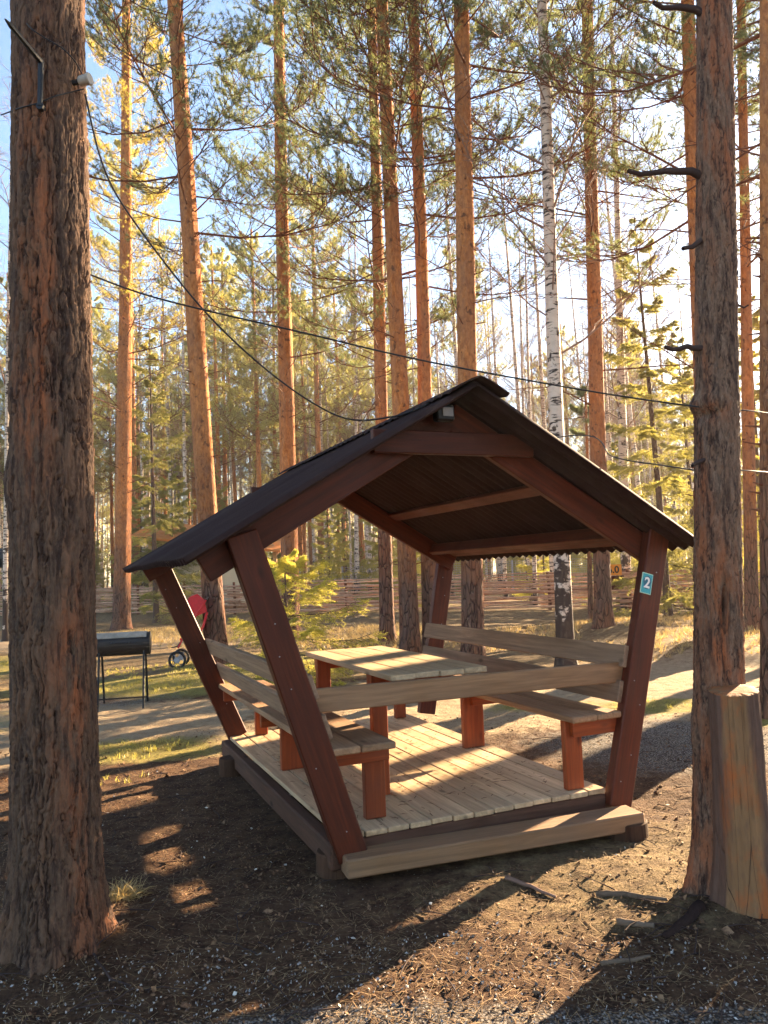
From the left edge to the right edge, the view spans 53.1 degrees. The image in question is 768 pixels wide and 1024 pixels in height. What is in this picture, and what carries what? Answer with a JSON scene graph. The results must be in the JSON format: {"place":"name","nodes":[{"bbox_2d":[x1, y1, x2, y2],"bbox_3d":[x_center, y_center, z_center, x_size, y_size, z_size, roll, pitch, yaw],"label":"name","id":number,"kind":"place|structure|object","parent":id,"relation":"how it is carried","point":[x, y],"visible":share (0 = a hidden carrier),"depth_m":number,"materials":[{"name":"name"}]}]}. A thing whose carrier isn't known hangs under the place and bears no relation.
{"place":"outdoors","nodes":[
{"label":"outdoors","id":0,"kind":"place"},
{"bbox_2d":[0,659,689,785],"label":"grass","id":1,"kind":"structure","parent":0,"point":[154,748],"depth_m":10.55,"materials":[{"name":"green plant"}]},
{"bbox_2d":[0,0,759,585],"label":"sky","id":2,"kind":"structure","parent":0,"point":[171,203],"materials":[{"name":"blue"}]},
{"bbox_2d":[0,568,767,1023],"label":"ground","id":3,"kind":"structure","parent":0,"point":[162,714],"depth_m":3.53,"materials":[{"name":"brown soil"}]},
{"bbox_2d":[0,272,9,585],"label":"pine tree","id":4,"kind":"object","parent":3,"relation":"on","point":[2,314],"visible":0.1,"depth_m":48.63,"materials":[{"name":"green plant"}]},
{"bbox_2d":[0,60,10,641],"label":"birch tree","id":5,"kind":"object","parent":3,"relation":"on","point":[5,637],"visible":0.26,"depth_m":20.86,"materials":[{"name":"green plant"}]},
{"bbox_2d":[0,0,118,977],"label":"pine tree","id":6,"kind":"object","parent":3,"relation":"on","point":[57,911],"visible":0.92,"depth_m":3.11,"materials":[{"name":"brown plant"}]},
{"bbox_2d":[4,18,45,112],"bbox_3d":[-1.439,-1.790,3.091,0.036,0.217,0.285,-2,-4,2],"label":"bracket","id":7,"kind":"object","parent":6,"relation":"attached to","point":[41,107],"visible":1,"depth_m":3.19,"materials":[{"name":"black metal"}]},
{"bbox_2d":[90,274,698,407],"bbox_3d":[0.045,-0.770,3.478,2.753,0.693,0.095,-2,-4,-3],"label":"cable","id":8,"kind":"object","parent":6,"relation":"attached to","point":[389,352],"visible":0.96,"depth_m":3.50,"materials":[{"name":"rubber"}]},
{"bbox_2d":[90,291,143,582],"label":"pine tree","id":9,"kind":"object","parent":3,"relation":"on","point":[97,298],"visible":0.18,"depth_m":54.73,"materials":[{"name":"green plant"}]},
{"bbox_2d":[93,354,150,596],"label":"pine tree","id":10,"kind":"object","parent":3,"relation":"on","point":[112,523],"visible":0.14,"depth_m":56.37,"materials":[{"name":"green plant"}]},
{"bbox_2d":[93,244,153,463],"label":"birch tree","id":11,"kind":"object","parent":3,"relation":"on","point":[115,383],"visible":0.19,"depth_m":46.65,"materials":[{"name":"green plant"}]},
{"bbox_2d":[96,631,151,711],"bbox_3d":[-3.175,1.904,9.217,0.724,0.913,0.587,-1,-4,-12],"label":"barrel grill","id":12,"kind":"object","parent":3,"relation":"on","point":[125,643],"visible":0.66,"depth_m":9.15,"materials":[{"name":"metal"}]},
{"bbox_2d":[93,353,158,552],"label":"pine tree","id":13,"kind":"object","parent":3,"relation":"on","point":[107,370],"visible":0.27,"depth_m":51.00,"materials":[{"name":"green plant"}]},
{"bbox_2d":[109,874,152,906],"bbox_3d":[-1.214,1.749,3.556,0.341,0.115,0.320,-1,-4,-12],"label":"grass tuft","id":14,"kind":"object","parent":3,"relation":"on","point":[122,892],"visible":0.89,"depth_m":3.55,"materials":[{"name":"yellow plant"}]},
{"bbox_2d":[103,480,162,611],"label":"spruce tree","id":15,"kind":"object","parent":3,"relation":"on","point":[144,522],"visible":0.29,"depth_m":34.11,"materials":[{"name":"green plant"}]},
{"bbox_2d":[97,324,172,551],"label":"pine tree","id":16,"kind":"object","parent":3,"relation":"on","point":[137,362],"visible":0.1,"depth_m":65.64,"materials":[{"name":"green plant"}]},
{"bbox_2d":[90,135,190,605],"bbox_3d":[-12.678,-7.230,39.222,7.002,24.678,7.887,-1,-4,-14],"label":"pine tree","id":17,"kind":"object","parent":3,"relation":"on","point":[107,330],"visible":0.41,"depth_m":38.41,"materials":[{"name":"green plant"}]},
{"bbox_2d":[114,284,173,601],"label":"birch tree","id":18,"kind":"object","parent":3,"relation":"on","point":[141,457],"visible":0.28,"depth_m":44.05,"materials":[{"name":"green plant"}]},
{"bbox_2d":[105,332,202,625],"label":"spruce tree","id":19,"kind":"object","parent":3,"relation":"on","point":[155,607],"visible":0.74,"depth_m":25.99,"materials":[{"name":"green plant"}]},
{"bbox_2d":[85,0,224,630],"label":"pine tree","id":20,"kind":"object","parent":3,"relation":"on","point":[121,614],"visible":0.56,"depth_m":23.89,"materials":[{"name":"green plant"}]},
{"bbox_2d":[135,317,190,542],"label":"pine tree","id":21,"kind":"object","parent":3,"relation":"on","point":[161,354],"visible":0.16,"depth_m":62.11,"materials":[{"name":"green plant"}]},
{"bbox_2d":[131,458,200,612],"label":"spruce tree","id":22,"kind":"object","parent":3,"relation":"on","point":[167,491],"visible":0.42,"depth_m":32.69,"materials":[{"name":"green plant"}]},
{"bbox_2d":[137,206,210,517],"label":"birch tree","id":23,"kind":"object","parent":3,"relation":"on","point":[166,381],"visible":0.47,"depth_m":43.99,"materials":[{"name":"green plant"}]},
{"bbox_2d":[146,226,215,523],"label":"birch tree","id":24,"kind":"object","parent":3,"relation":"on","point":[183,422],"visible":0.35,"depth_m":37.73,"materials":[{"name":"green plant"}]},
{"bbox_2d":[168,594,208,667],"bbox_3d":[-3.264,2.004,12.992,0.766,1.234,0.464,-2,-4,0],"label":"pushchair","id":25,"kind":"object","parent":3,"relation":"on","point":[196,603],"visible":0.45,"depth_m":12.83,"materials":[{"name":"red metal"}]},
{"bbox_2d":[143,277,248,524],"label":"pine tree","id":26,"kind":"object","parent":3,"relation":"on","point":[194,511],"visible":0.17,"depth_m":53.66,"materials":[{"name":"green plant"}]},
{"bbox_2d":[131,522,280,610],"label":"pavilion","id":27,"kind":"structure","parent":3,"relation":"on","point":[229,577],"depth_m":33.13,"materials":[{"name":"orange wood"}]},
{"bbox_2d":[160,243,272,507],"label":"pine tree","id":28,"kind":"object","parent":3,"relation":"on","point":[206,273],"visible":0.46,"depth_m":45.08,"materials":[{"name":"green plant"}]},
{"bbox_2d":[170,252,277,506],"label":"pine tree","id":29,"kind":"object","parent":3,"relation":"on","point":[224,459],"visible":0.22,"depth_m":48.34,"materials":[{"name":"green plant"}]},
{"bbox_2d":[219,755,240,776],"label":"log block","id":30,"kind":"structure","parent":3,"relation":"on","point":[227,766],"depth_m":5.79,"materials":[{"name":"brown wood"}]},
{"bbox_2d":[209,346,255,503],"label":"birch tree","id":31,"kind":"object","parent":3,"relation":"on","point":[231,484],"visible":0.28,"depth_m":46.83,"materials":[{"name":"green plant"}]},
{"bbox_2d":[186,302,279,501],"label":"pine tree","id":32,"kind":"object","parent":3,"relation":"on","point":[233,472],"visible":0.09,"depth_m":51.13,"materials":[{"name":"green plant"}]},
{"bbox_2d":[85,0,388,663],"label":"pine tree","id":33,"kind":"object","parent":3,"relation":"on","point":[183,136],"visible":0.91,"depth_m":13.48,"materials":[{"name":"green plant"}]},
{"bbox_2d":[228,349,273,497],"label":"birch tree","id":34,"kind":"object","parent":3,"relation":"on","point":[252,451],"visible":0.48,"depth_m":43.00,"materials":[{"name":"green plant"}]},
{"bbox_2d":[206,229,302,486],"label":"pine tree","id":35,"kind":"object","parent":3,"relation":"on","point":[257,427],"visible":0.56,"depth_m":38.67,"materials":[{"name":"green plant"}]},
{"bbox_2d":[227,346,301,484],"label":"pine tree","id":36,"kind":"object","parent":3,"relation":"on","point":[267,470],"visible":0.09,"depth_m":56.94,"materials":[{"name":"green plant"}]},
{"bbox_2d":[230,273,326,478],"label":"pine tree","id":37,"kind":"object","parent":3,"relation":"on","point":[272,361],"visible":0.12,"depth_m":50.02,"materials":[{"name":"green plant"}]},
{"bbox_2d":[154,0,408,640],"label":"pine tree","id":38,"kind":"object","parent":3,"relation":"on","point":[287,438],"visible":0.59,"depth_m":17.64,"materials":[{"name":"green plant"}]},
{"bbox_2d":[254,299,337,589],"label":"pine tree","id":39,"kind":"object","parent":3,"relation":"on","point":[300,540],"visible":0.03,"depth_m":57.29,"materials":[{"name":"green plant"}]},
{"bbox_2d":[254,291,339,582],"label":"pine tree","id":40,"kind":"object","parent":3,"relation":"on","point":[276,475],"visible":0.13,"depth_m":48.08,"materials":[{"name":"green plant"}]},
{"bbox_2d":[227,548,387,686],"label":"spruce sapling","id":41,"kind":"object","parent":3,"relation":"on","point":[298,564],"visible":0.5,"depth_m":10.51,"materials":[{"name":"green plant"}]},
{"bbox_2d":[243,173,373,576],"bbox_3d":[-3.621,-6.519,39.442,6.801,22.602,6.704,-3,-4,6],"label":"pine tree","id":42,"kind":"object","parent":3,"relation":"on","point":[316,383],"visible":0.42,"depth_m":38.88,"materials":[{"name":"green plant"}]},
{"bbox_2d":[293,329,329,582],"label":"birch tree","id":43,"kind":"object","parent":3,"relation":"on","point":[312,521],"visible":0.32,"depth_m":45.01,"materials":[{"name":"green plant"}]},
{"bbox_2d":[294,260,341,575],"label":"birch tree","id":44,"kind":"object","parent":3,"relation":"on","point":[321,432],"visible":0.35,"depth_m":42.42,"materials":[{"name":"green plant"}]},
{"bbox_2d":[316,848,346,879],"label":"log block","id":45,"kind":"structure","parent":3,"relation":"on","point":[323,870],"depth_m":3.80,"materials":[{"name":"wood"}]},
{"bbox_2d":[318,543,344,603],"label":"spruce tree","id":46,"kind":"object","parent":3,"relation":"on","point":[330,561],"visible":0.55,"depth_m":32.24,"materials":[{"name":"green plant"}]},
{"bbox_2d":[304,503,362,603],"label":"spruce tree","id":47,"kind":"object","parent":3,"relation":"on","point":[327,531],"visible":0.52,"depth_m":34.46,"materials":[{"name":"green plant"}]},
{"bbox_2d":[297,269,374,578],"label":"pine tree","id":48,"kind":"object","parent":3,"relation":"on","point":[328,333],"visible":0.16,"depth_m":54.13,"materials":[{"name":"green plant"}]},
{"bbox_2d":[312,215,374,593],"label":"birch tree","id":49,"kind":"object","parent":3,"relation":"on","point":[355,515],"visible":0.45,"depth_m":40.01,"materials":[{"name":"green plant"}]},
{"bbox_2d":[326,505,375,590],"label":"spruce tree","id":50,"kind":"object","parent":3,"relation":"on","point":[343,537],"visible":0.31,"depth_m":48.37,"materials":[{"name":"green plant"}]},
{"bbox_2d":[327,241,390,592],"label":"birch tree","id":51,"kind":"object","parent":3,"relation":"on","point":[366,528],"visible":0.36,"depth_m":42.18,"materials":[{"name":"green plant"}]},
{"bbox_2d":[325,251,417,438],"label":"pine tree","id":52,"kind":"object","parent":3,"relation":"on","point":[411,344],"visible":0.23,"depth_m":43.04,"materials":[{"name":"green plant"}]},
{"bbox_2d":[0,438,757,587],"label":"distant forest","id":53,"kind":"object","parent":3,"relation":"on","point":[105,553],"visible":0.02,"depth_m":95.72,"materials":[{"name":"green plant"}]},
{"bbox_2d":[0,566,759,615],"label":"wattle fence","id":54,"kind":"object","parent":3,"relation":"on","point":[546,601],"visible":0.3,"depth_m":24.61,"materials":[{"name":"brown plant"}]},
{"bbox_2d":[237,0,525,652],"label":"pine tree","id":55,"kind":"object","parent":3,"relation":"on","point":[409,634],"visible":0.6,"depth_m":13.45,"materials":[{"name":"green plant"}]},
{"bbox_2d":[0,929,767,1023],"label":"gravel","id":56,"kind":"structure","parent":3,"relation":"on","point":[499,986],"depth_m":2.77,"materials":[{"name":"grey stone"}]},
{"bbox_2d":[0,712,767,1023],"bbox_3d":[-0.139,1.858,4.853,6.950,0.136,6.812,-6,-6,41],"label":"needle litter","id":57,"kind":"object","parent":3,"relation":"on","point":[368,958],"visible":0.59,"depth_m":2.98,"materials":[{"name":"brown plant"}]},
{"bbox_2d":[0,735,767,1023],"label":"twig litter","id":58,"kind":"object","parent":3,"relation":"on","point":[297,1010],"visible":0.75,"depth_m":3.02,"materials":[{"name":"brown wood"}]},
{"bbox_2d":[355,519,419,600],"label":"spruce tree","id":59,"kind":"object","parent":3,"relation":"on","point":[367,566],"visible":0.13,"depth_m":33.25,"materials":[{"name":"green plant"}]},
{"bbox_2d":[265,0,514,643],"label":"pine tree","id":60,"kind":"object","parent":3,"relation":"on","point":[386,596],"visible":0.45,"depth_m":15.93,"materials":[{"name":"green plant"}]},
{"bbox_2d":[123,375,693,878],"bbox_3d":[-0.109,0.655,5.393,3.034,2.452,3.330,0,-5,-23],"label":"gazebo","id":61,"kind":"object","parent":3,"relation":"on","point":[489,473],"visible":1,"depth_m":4.46,"materials":[{"name":"brown wood"}]},
{"bbox_2d":[84,94,429,420],"bbox_3d":[-0.555,-1.150,3.797,1.761,1.337,0.117,0,-5,-31],"label":"cable","id":62,"kind":"object","parent":61,"relation":"attached to","point":[172,272],"visible":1,"depth_m":3.60,"materials":[{"name":"rubber"}]},
{"bbox_2d":[306,646,486,794],"bbox_3d":[0.024,1.308,4.938,0.602,0.730,1.550,0,-5,-23],"label":"table","id":63,"kind":"object","parent":61,"relation":"on","point":[377,664],"visible":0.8,"depth_m":4.62,"materials":[{"name":"beige wood"}]},
{"bbox_2d":[240,717,592,825],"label":"needle litter","id":64,"kind":"object","parent":61,"relation":"on","point":[420,776],"visible":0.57,"depth_m":4.80,"materials":[{"name":"brown plant"}]},
{"bbox_2d":[433,404,454,421],"bbox_3d":[0.322,-0.550,4.139,0.110,0.124,0.067,0,-5,-23],"label":"lamp","id":65,"kind":"object","parent":61,"relation":"attached to","point":[445,414],"visible":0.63,"depth_m":4.11,"materials":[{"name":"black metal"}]},
{"bbox_2d":[275,0,598,649],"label":"pine tree","id":66,"kind":"object","parent":3,"relation":"on","point":[423,314],"visible":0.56,"depth_m":13.59,"materials":[{"name":"green plant"}]},
{"bbox_2d":[279,558,637,598],"bbox_3d":[2.155,3.450,37.842,21.038,1.850,0.080,-2,-4,0],"label":"fence","id":67,"kind":"object","parent":3,"relation":"on","point":[456,565],"visible":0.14,"depth_m":37.87,"materials":[{"name":"wood"}]},
{"bbox_2d":[277,0,643,655],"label":"pine tree","id":68,"kind":"object","parent":3,"relation":"on","point":[472,608],"visible":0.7,"depth_m":11.77,"materials":[{"name":"green plant"}]},
{"bbox_2d":[411,97,512,390],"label":"birch tree","id":69,"kind":"object","parent":3,"relation":"on","point":[455,339],"visible":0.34,"depth_m":29.26,"materials":[{"name":"green plant"}]},
{"bbox_2d":[430,191,495,390],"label":"birch tree","id":70,"kind":"object","parent":3,"relation":"on","point":[456,317],"visible":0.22,"depth_m":36.36,"materials":[{"name":"green plant"}]},
{"bbox_2d":[416,233,517,403],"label":"pine tree","id":71,"kind":"object","parent":3,"relation":"on","point":[480,336],"visible":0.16,"depth_m":44.34,"materials":[{"name":"green plant"}]},
{"bbox_2d":[476,231,529,598],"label":"birch tree","id":72,"kind":"object","parent":3,"relation":"on","point":[504,566],"visible":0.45,"depth_m":32.88,"materials":[{"name":"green plant"}]},
{"bbox_2d":[481,153,548,595],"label":"birch tree","id":73,"kind":"object","parent":3,"relation":"on","point":[516,383],"visible":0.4,"depth_m":30.94,"materials":[{"name":"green plant"}]},
{"bbox_2d":[493,223,548,589],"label":"birch tree","id":74,"kind":"object","parent":3,"relation":"on","point":[523,398],"visible":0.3,"depth_m":43.86,"materials":[{"name":"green plant"}]},
{"bbox_2d":[497,217,567,604],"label":"birch tree","id":75,"kind":"object","parent":3,"relation":"on","point":[534,563],"visible":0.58,"depth_m":27.31,"materials":[{"name":"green plant"}]},
{"bbox_2d":[490,151,582,593],"bbox_3d":[5.966,-5.060,28.127,2.856,17.220,3.295,1,-5,-35],"label":"birch tree","id":76,"kind":"object","parent":3,"relation":"on","point":[544,420],"visible":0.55,"depth_m":28.39,"materials":[{"name":"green plant"}]},
{"bbox_2d":[512,555,575,598],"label":"spruce tree","id":77,"kind":"object","parent":3,"relation":"on","point":[544,562],"visible":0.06,"depth_m":29.95,"materials":[{"name":"green plant"}]},
{"bbox_2d":[398,0,691,666],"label":"birch tree","id":78,"kind":"object","parent":3,"relation":"on","point":[564,626],"visible":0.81,"depth_m":11.40,"materials":[{"name":"green plant"}]},
{"bbox_2d":[532,324,589,570],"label":"pine tree","id":79,"kind":"object","parent":3,"relation":"on","point":[571,392],"visible":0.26,"depth_m":65.88,"materials":[{"name":"green plant"}]},
{"bbox_2d":[543,384,611,621],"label":"pine tree","id":80,"kind":"object","parent":3,"relation":"on","point":[578,409],"visible":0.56,"depth_m":19.61,"materials":[{"name":"green plant"}]},
{"bbox_2d":[433,0,739,629],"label":"pine tree","id":81,"kind":"object","parent":3,"relation":"on","point":[603,615],"visible":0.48,"depth_m":15.87,"materials":[{"name":"green plant"}]},
{"bbox_2d":[559,262,617,466],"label":"birch tree","id":82,"kind":"object","parent":3,"relation":"on","point":[576,338],"visible":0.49,"depth_m":32.20,"materials":[{"name":"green plant"}]},
{"bbox_2d":[558,114,642,592],"bbox_3d":[9.189,-6.917,33.477,3.574,21.549,4.123,1,-6,-39],"label":"birch tree","id":83,"kind":"object","parent":3,"relation":"on","point":[603,317],"visible":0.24,"depth_m":33.21,"materials":[{"name":"green plant"}]},
{"bbox_2d":[561,185,641,602],"bbox_3d":[7.789,-4.133,26.127,2.851,14.901,2.471,-6,-6,43],"label":"birch tree","id":84,"kind":"object","parent":3,"relation":"on","point":[609,420],"visible":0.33,"depth_m":26.24,"materials":[{"name":"green plant"}]},
{"bbox_2d":[534,0,681,608],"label":"pine tree","id":85,"kind":"object","parent":3,"relation":"on","point":[625,560],"visible":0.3,"depth_m":23.04,"materials":[{"name":"green plant"}]},
{"bbox_2d":[575,440,671,604],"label":"spruce tree","id":86,"kind":"object","parent":3,"relation":"on","point":[614,560],"visible":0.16,"depth_m":24.53,"materials":[{"name":"green plant"}]},
{"bbox_2d":[576,111,677,495],"bbox_3d":[11.036,-7.620,34.277,4.636,22.946,4.606,-2,-4,4],"label":"birch tree","id":87,"kind":"object","parent":3,"relation":"on","point":[636,477],"visible":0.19,"depth_m":34.16,"materials":[{"name":"green plant"}]},
{"bbox_2d":[605,818,648,842],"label":"log block","id":88,"kind":"structure","parent":3,"relation":"on","point":[634,833],"depth_m":4.14,"materials":[{"name":"brown wood"}]},
{"bbox_2d":[601,216,660,570],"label":"birch tree","id":89,"kind":"object","parent":3,"relation":"on","point":[629,382],"visible":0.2,"depth_m":41.12,"materials":[{"name":"green plant"}]},
{"bbox_2d":[595,890,667,900],"bbox_3d":[1.083,1.688,3.366,0.308,0.056,0.058,-4,-5,26],"label":"fallen branch","id":90,"kind":"object","parent":3,"relation":"on","point":[602,893],"visible":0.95,"depth_m":3.38,"materials":[{"name":"wood"}]},
{"bbox_2d":[498,0,767,718],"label":"pine tree","id":91,"kind":"object","parent":3,"relation":"on","point":[761,51],"visible":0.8,"depth_m":7.43,"materials":[{"name":"green plant"}]},
{"bbox_2d":[605,315,664,492],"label":"pine tree","id":92,"kind":"object","parent":3,"relation":"on","point":[631,473],"visible":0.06,"depth_m":64.00,"materials":[{"name":"green plant"}]},
{"bbox_2d":[612,340,665,494],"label":"pine tree","id":93,"kind":"object","parent":3,"relation":"on","point":[640,414],"visible":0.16,"depth_m":60.83,"materials":[{"name":"green plant"}]},
{"bbox_2d":[521,0,759,495],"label":"pine tree","id":94,"kind":"object","parent":3,"relation":"on","point":[689,60],"visible":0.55,"depth_m":11.87,"materials":[{"name":"green plant"}]},
{"bbox_2d":[634,223,692,564],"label":"birch tree","id":95,"kind":"object","parent":3,"relation":"on","point":[668,453],"visible":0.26,"depth_m":45.56,"materials":[{"name":"green plant"}]},
{"bbox_2d":[590,216,743,619],"bbox_3d":[6.893,-2.171,18.663,4.152,10.452,3.360,-2,-4,0],"label":"spruce tree","id":96,"kind":"object","parent":3,"relation":"on","point":[670,481],"visible":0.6,"depth_m":18.60,"materials":[{"name":"green plant"}]},
{"bbox_2d":[652,274,692,490],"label":"birch tree","id":97,"kind":"object","parent":3,"relation":"on","point":[681,319],"visible":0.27,"depth_m":57.06,"materials":[{"name":"green plant"}]},
{"bbox_2d":[603,0,759,629],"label":"pine tree","id":98,"kind":"object","parent":3,"relation":"on","point":[751,602],"visible":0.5,"depth_m":14.17,"materials":[{"name":"green plant"}]},
{"bbox_2d":[661,899,706,939],"bbox_3d":[1.208,1.645,3.098,0.291,0.076,0.053,2,-6,-40],"label":"tree root","id":99,"kind":"object","parent":3,"relation":"on","point":[696,908],"visible":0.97,"depth_m":3.10,"materials":[{"name":"brown wood"}]},
{"bbox_2d":[627,0,748,896],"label":"pine tree","id":100,"kind":"object","parent":3,"relation":"on","point":[718,631],"visible":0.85,"depth_m":3.48,"materials":[{"name":"brown plant"}]},
{"bbox_2d":[637,326,759,603],"bbox_3d":[9.791,-1.292,24.231,3.808,9.320,3.791,-2,-4,0],"label":"spruce tree","id":101,"kind":"object","parent":3,"relation":"on","point":[686,474],"visible":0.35,"depth_m":24.07,"materials":[{"name":"green plant"}]},
{"bbox_2d":[691,295,759,605],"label":"spruce tree","id":102,"kind":"object","parent":3,"relation":"on","point":[755,320],"visible":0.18,"depth_m":20.08,"materials":[{"name":"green plant"}]},
{"bbox_2d":[707,684,767,918],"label":"tree stump","id":103,"kind":"object","parent":3,"relation":"on","point":[739,879],"visible":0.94,"depth_m":3.18,"materials":[{"name":"brown wood"}]},
{"bbox_2d":[96,610,759,660],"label":"dry grass","id":104,"kind":"structure","parent":0,"point":[361,630],"depth_m":16.62,"materials":[{"name":"yellow plant"}]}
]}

